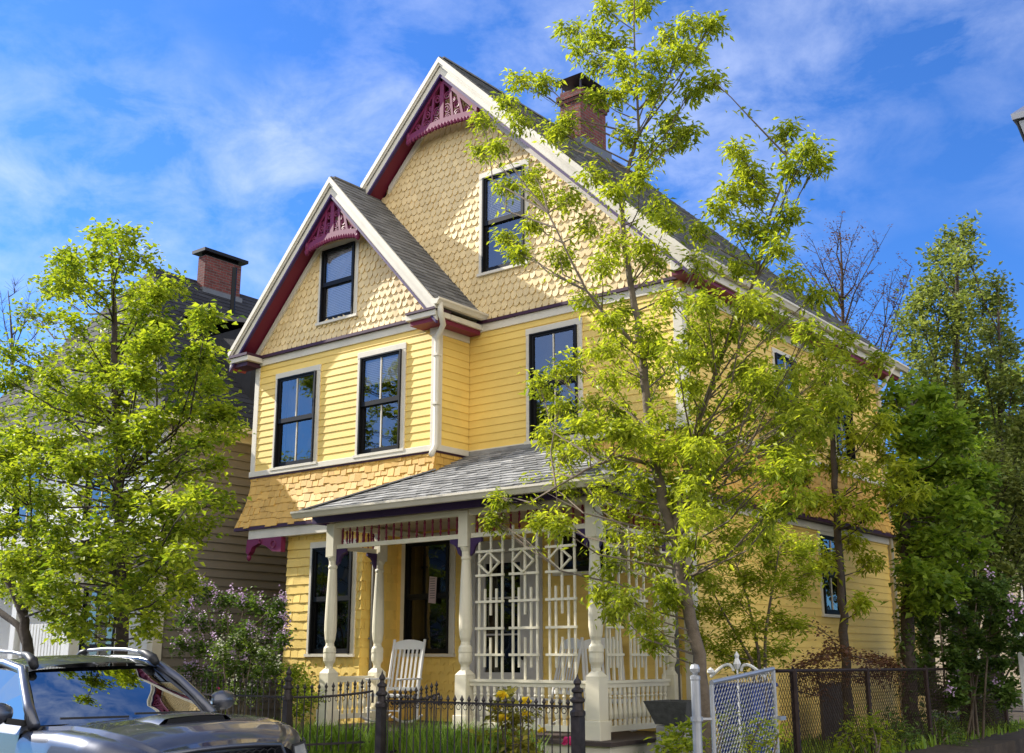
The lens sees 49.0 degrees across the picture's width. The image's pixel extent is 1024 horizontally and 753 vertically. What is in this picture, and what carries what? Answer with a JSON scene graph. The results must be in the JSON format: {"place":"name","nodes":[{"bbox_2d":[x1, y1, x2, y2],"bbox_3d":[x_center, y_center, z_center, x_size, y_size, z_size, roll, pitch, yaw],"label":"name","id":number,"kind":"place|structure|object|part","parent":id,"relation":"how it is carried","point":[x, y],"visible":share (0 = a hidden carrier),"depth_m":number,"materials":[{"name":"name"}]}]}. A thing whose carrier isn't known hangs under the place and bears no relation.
{"place":"outdoors","nodes":[
{"label":"outdoors","id":0,"kind":"place"},
{"bbox_2d":[0,247,288,720],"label":"taupe house","id":1,"kind":"structure","parent":0,"point":[227,563],"depth_m":22.33,"materials":[{"name":"paint"}]},
{"bbox_2d":[11,453,44,534],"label":"window","id":2,"kind":"structure","parent":1,"relation":"in","point":[19,509],"depth_m":24.16,"materials":[{"name":"white paint"}]},
{"bbox_2d":[80,440,113,525],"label":"window","id":3,"kind":"structure","parent":1,"relation":"in","point":[93,492],"depth_m":22.40,"materials":[{"name":"white paint"}]},
{"bbox_2d":[78,582,115,663],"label":"window","id":4,"kind":"structure","parent":1,"relation":"in","point":[87,593],"depth_m":21.52,"materials":[{"name":"white paint"}]},
{"bbox_2d":[0,647,307,752],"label":"parked car","id":5,"kind":"object","parent":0,"point":[80,701],"visible":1,"depth_m":9.70,"materials":[{"name":"grey paint"}]},
{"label":"rear window","id":6,"kind":"part","parent":5,"relation":"part of","materials":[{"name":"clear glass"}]},
{"bbox_2d":[356,717,550,752],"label":"tall grass","id":7,"kind":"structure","parent":0,"point":[443,728],"depth_m":13.07,"materials":[{"name":"green plant"}]},
{"bbox_2d":[0,0,1023,505],"label":"sky","id":8,"kind":"structure","parent":0,"point":[220,125],"materials":[{"name":"blue"}]},
{"bbox_2d":[787,688,1023,752],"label":"yard","id":9,"kind":"structure","parent":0,"point":[1008,742],"depth_m":17.73,"materials":[{"name":"green plant"}]},
{"bbox_2d":[165,573,296,713],"bbox_3d":[-4.400,4.456,17.717,3.252,2.787,1.662,-11,-18,37],"label":"lilac bush","id":10,"kind":"object","parent":9,"relation":"on","point":[275,622],"visible":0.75,"depth_m":17.88,"materials":[{"name":"green plant"}]},
{"bbox_2d":[199,632,286,715],"bbox_3d":[-3.919,4.646,16.475,1.993,1.819,1.200,-11,-18,37],"label":"white flowering shrub","id":11,"kind":"object","parent":9,"relation":"on","point":[254,652],"visible":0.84,"depth_m":16.64,"materials":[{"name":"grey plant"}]},
{"bbox_2d":[271,658,326,734],"bbox_3d":[-2.874,4.515,15.111,0.695,1.417,1.929,4,-14,-15],"label":"green shrub","id":12,"kind":"object","parent":9,"relation":"on","point":[296,673],"visible":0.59,"depth_m":14.77,"materials":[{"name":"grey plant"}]},
{"bbox_2d":[273,717,373,752],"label":"tall grass","id":13,"kind":"structure","parent":9,"relation":"on","point":[313,740],"depth_m":14.58,"materials":[{"name":"green plant"}]},
{"bbox_2d":[460,686,545,752],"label":"yellow peony","id":14,"kind":"object","parent":9,"relation":"on","point":[503,693],"visible":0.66,"depth_m":12.60,"materials":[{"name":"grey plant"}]},
{"bbox_2d":[561,736,570,745],"bbox_3d":[0.603,4.106,12.032,0.142,0.486,0.140,-11,-18,37],"label":"flower pot","id":15,"kind":"object","parent":9,"relation":"on","point":[565,741],"visible":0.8,"depth_m":12.06,"materials":[{"name":"pink plastic"}]},
{"bbox_2d":[227,56,926,752],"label":"yellow house","id":16,"kind":"structure","parent":9,"relation":"on","point":[403,322],"depth_m":18.30,"materials":[{"name":"paint"}]},
{"bbox_2d":[269,364,321,470],"bbox_3d":[-3.769,0.755,20.019,1.230,1.780,0.293,-11,-18,37],"label":"window","id":17,"kind":"structure","parent":16,"relation":"in","point":[280,419],"depth_m":20.13,"materials":[{"name":"black glass"}]},
{"bbox_2d":[304,539,357,656],"bbox_3d":[-2.933,3.659,18.560,1.170,1.880,0.208,-11,-18,37],"label":"window","id":18,"kind":"structure","parent":16,"relation":"in","point":[344,643],"depth_m":18.51,"materials":[{"name":"black glass"}]},
{"bbox_2d":[315,238,359,326],"bbox_3d":[-3.043,-1.682,19.975,1.050,1.490,0.208,-11,-18,37],"label":"window","id":19,"kind":"structure","parent":16,"relation":"in","point":[327,252],"depth_m":19.98,"materials":[{"name":"glass"}]},
{"bbox_2d":[352,342,406,457],"bbox_3d":[-2.149,0.413,18.726,1.170,1.820,0.208,-11,-18,37],"label":"window","id":20,"kind":"structure","parent":16,"relation":"in","point":[364,372],"depth_m":18.77,"materials":[{"name":"black glass"}]},
{"bbox_2d":[359,639,425,722],"bbox_3d":[-1.798,4.623,17.093,0.630,1.232,0.928,-7,-15,26],"label":"rocking chair","id":21,"kind":"object","parent":16,"relation":"on","point":[409,644],"visible":0.66,"depth_m":17.41,"materials":[{"name":"white paint"}]},
{"bbox_2d":[397,531,455,656],"bbox_3d":[-1.339,3.555,18.336,1.230,1.973,0.208,-11,-18,37],"label":"window","id":22,"kind":"structure","parent":16,"relation":"in","point":[420,620],"depth_m":18.29,"materials":[{"name":"black glass"}]},
{"bbox_2d":[476,552,528,723],"bbox_3d":[-0.164,3.977,17.196,1.050,2.525,0.122,-11,-18,37],"label":"door","id":23,"kind":"structure","parent":16,"relation":"in","point":[518,579],"depth_m":17.27,"materials":[{"name":"grey paint"}]},
{"bbox_2d":[477,158,530,277],"bbox_3d":[-0.101,-2.644,18.863,1.110,1.860,0.208,-11,-18,37],"label":"window","id":24,"kind":"structure","parent":16,"relation":"in","point":[486,221],"depth_m":18.96,"materials":[{"name":"beige paint"}]},
{"bbox_2d":[510,637,583,725],"bbox_3d":[0.462,4.237,15.540,0.928,1.232,0.630,7,-16,-26],"label":"rocking chair","id":25,"kind":"object","parent":16,"relation":"on","point":[579,647],"visible":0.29,"depth_m":15.69,"materials":[{"name":"white paint"}]},
{"bbox_2d":[524,317,583,444],"bbox_3d":[0.691,0.088,17.539,1.130,1.880,0.208,-11,-18,37],"label":"window","id":26,"kind":"structure","parent":16,"relation":"in","point":[532,335],"depth_m":17.63,"materials":[{"name":"beige paint"}]},
{"bbox_2d":[552,522,626,575],"bbox_3d":[1.177,2.537,16.534,1.310,0.741,0.208,-11,-18,37],"label":"window","id":27,"kind":"structure","parent":16,"relation":"in","point":[582,560],"depth_m":16.59,"materials":[{"name":"black paint"}]},
{"bbox_2d":[580,637,637,731],"bbox_3d":[1.318,4.135,15.127,0.630,1.232,0.928,2,-14,-9],"label":"rocking chair","id":28,"kind":"object","parent":16,"relation":"on","point":[585,645],"visible":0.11,"depth_m":15.51,"materials":[{"name":"white paint"}]},
{"bbox_2d":[771,347,800,445],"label":"window","id":29,"kind":"structure","parent":16,"relation":"in","point":[776,353],"depth_m":18.68,"materials":[{"name":"beige paint"}]},
{"bbox_2d":[816,530,846,617],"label":"window","id":30,"kind":"structure","parent":16,"relation":"in","point":[826,612],"depth_m":18.97,"materials":[{"name":"beige paint"}]},
{"bbox_2d":[829,378,857,463],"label":"window","id":31,"kind":"structure","parent":16,"relation":"in","point":[853,456],"depth_m":20.62,"materials":[{"name":"beige paint"}]},
{"bbox_2d":[463,0,866,752],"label":"street tree","id":32,"kind":"object","parent":9,"relation":"on","point":[687,502],"visible":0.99,"depth_m":12.90,"materials":[{"name":"green plant"}]},
{"bbox_2d":[643,699,692,752],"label":"stone planter","id":33,"kind":"object","parent":9,"relation":"on","point":[664,712],"visible":0.41,"depth_m":13.35,"materials":[{"name":"grey stone"}]},
{"bbox_2d":[315,716,1023,752],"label":"ground cover","id":34,"kind":"object","parent":9,"relation":"on","point":[989,732],"visible":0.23,"depth_m":16.88,"materials":[{"name":"green plant"}]},
{"bbox_2d":[644,714,709,752],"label":"green shrub","id":35,"kind":"object","parent":9,"relation":"on","point":[686,745],"visible":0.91,"depth_m":11.28,"materials":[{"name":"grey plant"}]},
{"bbox_2d":[707,651,768,739],"bbox_3d":[2.553,3.792,12.619,0.754,1.380,0.083,-11,-18,37],"label":"garden ornament","id":36,"kind":"object","parent":9,"relation":"on","point":[736,664],"visible":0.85,"depth_m":12.73,"materials":[{"name":"white paint"}]},
{"bbox_2d":[714,682,780,752],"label":"recycling bin","id":37,"kind":"object","parent":9,"relation":"on","point":[717,700],"visible":0.41,"depth_m":13.71,"materials":[{"name":"blue plastic"}]},
{"bbox_2d":[709,699,793,752],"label":"green shrub","id":38,"kind":"object","parent":9,"relation":"on","point":[750,747],"visible":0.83,"depth_m":11.08,"materials":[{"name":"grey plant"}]},
{"bbox_2d":[677,517,830,748],"bbox_3d":[3.034,3.329,14.021,2.182,3.194,1.477,-11,-18,37],"label":"tree","id":39,"kind":"object","parent":9,"relation":"on","point":[802,549],"visible":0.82,"depth_m":14.02,"materials":[{"name":"green plant"}]},
{"bbox_2d":[819,682,843,746],"bbox_3d":[4.875,5.124,17.051,0.050,0.930,0.840,-11,-18,37],"label":"wooden panel","id":40,"kind":"object","parent":9,"relation":"on","point":[830,704],"visible":0.27,"depth_m":16.94,"materials":[{"name":"brown wood"}]},
{"bbox_2d":[789,211,915,443],"bbox_3d":[8.795,2.000,27.973,2.783,12.704,4.353,-2,-14,7],"label":"russet tree","id":41,"kind":"object","parent":9,"relation":"on","point":[843,318],"visible":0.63,"depth_m":28.69,"materials":[{"name":"brown plant"}]},
{"bbox_2d":[816,701,903,752],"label":"green shrub","id":42,"kind":"object","parent":9,"relation":"on","point":[875,741],"visible":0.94,"depth_m":14.87,"materials":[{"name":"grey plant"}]},
{"bbox_2d":[782,318,941,747],"bbox_3d":[5.293,2.451,17.194,2.198,6.567,2.662,-2,-14,9],"label":"young tree","id":43,"kind":"object","parent":9,"relation":"on","point":[857,438],"visible":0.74,"depth_m":16.92,"materials":[{"name":"green plant"}]},
{"bbox_2d":[857,702,925,749],"bbox_3d":[5.513,5.252,16.322,0.985,1.009,1.516,-1,-14,2],"label":"green shrub","id":44,"kind":"object","parent":9,"relation":"on","point":[906,735],"visible":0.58,"depth_m":16.10,"materials":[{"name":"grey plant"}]},
{"bbox_2d":[775,665,1008,752],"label":"chain link fence","id":45,"kind":"object","parent":9,"relation":"on","point":[795,704],"visible":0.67,"depth_m":15.62,"materials":[{"name":"metal"}]},
{"bbox_2d":[782,619,907,708],"bbox_3d":[4.681,3.979,15.643,0.583,1.183,4.016,-11,-18,37],"label":"climbing vine","id":46,"kind":"object","parent":45,"relation":"attached to","point":[824,656],"visible":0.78,"depth_m":15.28,"materials":[{"name":"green plant"}]},
{"bbox_2d":[885,444,958,674],"bbox_3d":[12.240,5.444,31.811,5.729,8.500,6.232,3,-14,-13],"label":"background tree","id":47,"kind":"object","parent":9,"relation":"on","point":[938,550],"depth_m":31.44,"materials":[{"name":"green plant"}]},
{"bbox_2d":[859,369,1013,739],"bbox_3d":[6.891,2.827,18.038,2.277,6.543,3.601,-7,-16,26],"label":"maple tree","id":48,"kind":"object","parent":9,"relation":"on","point":[947,516],"visible":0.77,"depth_m":17.82,"materials":[{"name":"green plant"}]},
{"bbox_2d":[913,710,979,745],"bbox_3d":[6.718,5.656,17.643,1.096,0.862,1.489,-4,-14,14],"label":"green shrub","id":49,"kind":"object","parent":9,"relation":"on","point":[948,728],"visible":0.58,"depth_m":17.48,"materials":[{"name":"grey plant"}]},
{"bbox_2d":[887,469,1008,709],"bbox_3d":[10.726,5.626,29.440,5.034,7.004,5.020,-11,-18,37],"label":"background tree","id":50,"kind":"object","parent":9,"relation":"on","point":[931,654],"depth_m":28.75,"materials":[{"name":"green plant"}]},
{"bbox_2d":[886,208,1023,697],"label":"tall tree","id":51,"kind":"object","parent":9,"relation":"on","point":[998,391],"visible":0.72,"depth_m":23.30,"materials":[{"name":"green plant"}]},
{"bbox_2d":[887,410,1023,688],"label":"background tree","id":52,"kind":"object","parent":9,"relation":"on","point":[978,444],"visible":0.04,"depth_m":28.31,"materials":[{"name":"green plant"}]},
{"bbox_2d":[900,561,1023,738],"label":"lilac bush","id":53,"kind":"object","parent":9,"relation":"on","point":[1011,618],"visible":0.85,"depth_m":18.58,"materials":[{"name":"green plant"}]},
{"bbox_2d":[917,379,1023,577],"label":"background tree","id":54,"kind":"object","parent":9,"relation":"on","point":[975,456],"visible":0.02,"depth_m":29.75,"materials":[{"name":"green plant"}]},
{"bbox_2d":[934,530,1023,688],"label":"background house","id":55,"kind":"structure","parent":9,"relation":"on","point":[937,637],"depth_m":46.94,"materials":[{"name":"paint"}]},
{"bbox_2d":[956,696,1023,731],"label":"green shrub","id":56,"kind":"object","parent":9,"relation":"on","point":[1015,728],"visible":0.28,"depth_m":20.75,"materials":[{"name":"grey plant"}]},
{"bbox_2d":[1017,633,1023,710],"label":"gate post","id":57,"kind":"object","parent":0,"point":[1021,662],"visible":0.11,"depth_m":18.27,"materials":[{"name":"white paint"}]},
{"label":"ground","id":58,"kind":"structure","parent":0,"visible":0},
{"bbox_2d":[0,275,58,391],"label":"bare tree","id":59,"kind":"object","parent":58,"relation":"on","point":[12,333],"visible":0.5,"depth_m":46.31,"materials":[{"name":"brown plant"}]},
{"bbox_2d":[690,664,785,752],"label":"chain link gate","id":60,"kind":"structure","parent":58,"relation":"on","point":[696,719],"depth_m":10.91,"materials":[{"name":"metal"}]},
{"bbox_2d":[965,354,1023,541],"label":"background tree","id":61,"kind":"object","parent":58,"relation":"on","point":[982,389],"visible":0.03,"depth_m":28.87,"materials":[{"name":"green plant"}]},
{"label":"garden path","id":62,"kind":"structure","parent":0,"visible":0},
{"bbox_2d":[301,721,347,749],"bbox_3d":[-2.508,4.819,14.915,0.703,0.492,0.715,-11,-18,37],"label":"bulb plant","id":63,"kind":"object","parent":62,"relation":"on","point":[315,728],"visible":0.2,"depth_m":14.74,"materials":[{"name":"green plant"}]},
{"bbox_2d":[321,720,369,752],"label":"bulb plant","id":64,"kind":"object","parent":62,"relation":"on","point":[349,739],"visible":0.63,"depth_m":14.54,"materials":[{"name":"green plant"}]},
{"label":"granite fence kerb","id":65,"kind":"structure","parent":0,"visible":0},
{"bbox_2d":[186,666,293,725],"bbox_3d":[-5.243,4.776,15.980,6.286,1.330,0.131,-11,-18,37],"label":"iron fence","id":66,"kind":"object","parent":65,"relation":"on","point":[287,699],"visible":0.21,"depth_m":14.37,"materials":[{"name":"black metal"}]},
{"bbox_2d":[293,678,373,751],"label":"iron gate","id":67,"kind":"structure","parent":66,"relation":"attached to","point":[347,694],"depth_m":14.01,"materials":[{"name":"black metal"}]},
{"bbox_2d":[374,670,585,752],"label":"iron fence","id":68,"kind":"object","parent":65,"relation":"on","point":[577,711],"visible":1,"depth_m":12.22,"materials":[{"name":"black metal"}]},
{"bbox_2d":[390,681,439,752],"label":"iron gate","id":69,"kind":"structure","parent":68,"relation":"attached to","point":[421,693],"depth_m":13.56,"materials":[{"name":"black metal"}]},
{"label":"driveway","id":70,"kind":"structure","parent":0,"visible":0},
{"bbox_2d":[960,698,1002,722],"bbox_3d":[9.041,6.579,21.607,0.650,0.760,0.650,-11,-18,37],"label":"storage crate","id":71,"kind":"object","parent":70,"relation":"on","point":[986,710],"visible":0.09,"depth_m":21.36,"materials":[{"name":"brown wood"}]},
{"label":"sidewalk","id":72,"kind":"structure","parent":0,"visible":0},
{"bbox_2d":[0,417,83,657],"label":"street tree","id":73,"kind":"object","parent":72,"relation":"on","point":[13,474],"visible":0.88,"depth_m":14.61,"materials":[{"name":"green plant"}]},
{"bbox_2d":[0,217,254,663],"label":"street tree","id":74,"kind":"object","parent":72,"relation":"on","point":[125,597],"visible":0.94,"depth_m":14.97,"materials":[{"name":"green plant"}]},
{"bbox_2d":[1011,106,1023,141],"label":"street lamp","id":75,"kind":"object","parent":72,"relation":"on","point":[1017,116],"visible":1,"depth_m":7.45,"materials":[{"name":"grey metal"}]}
]}

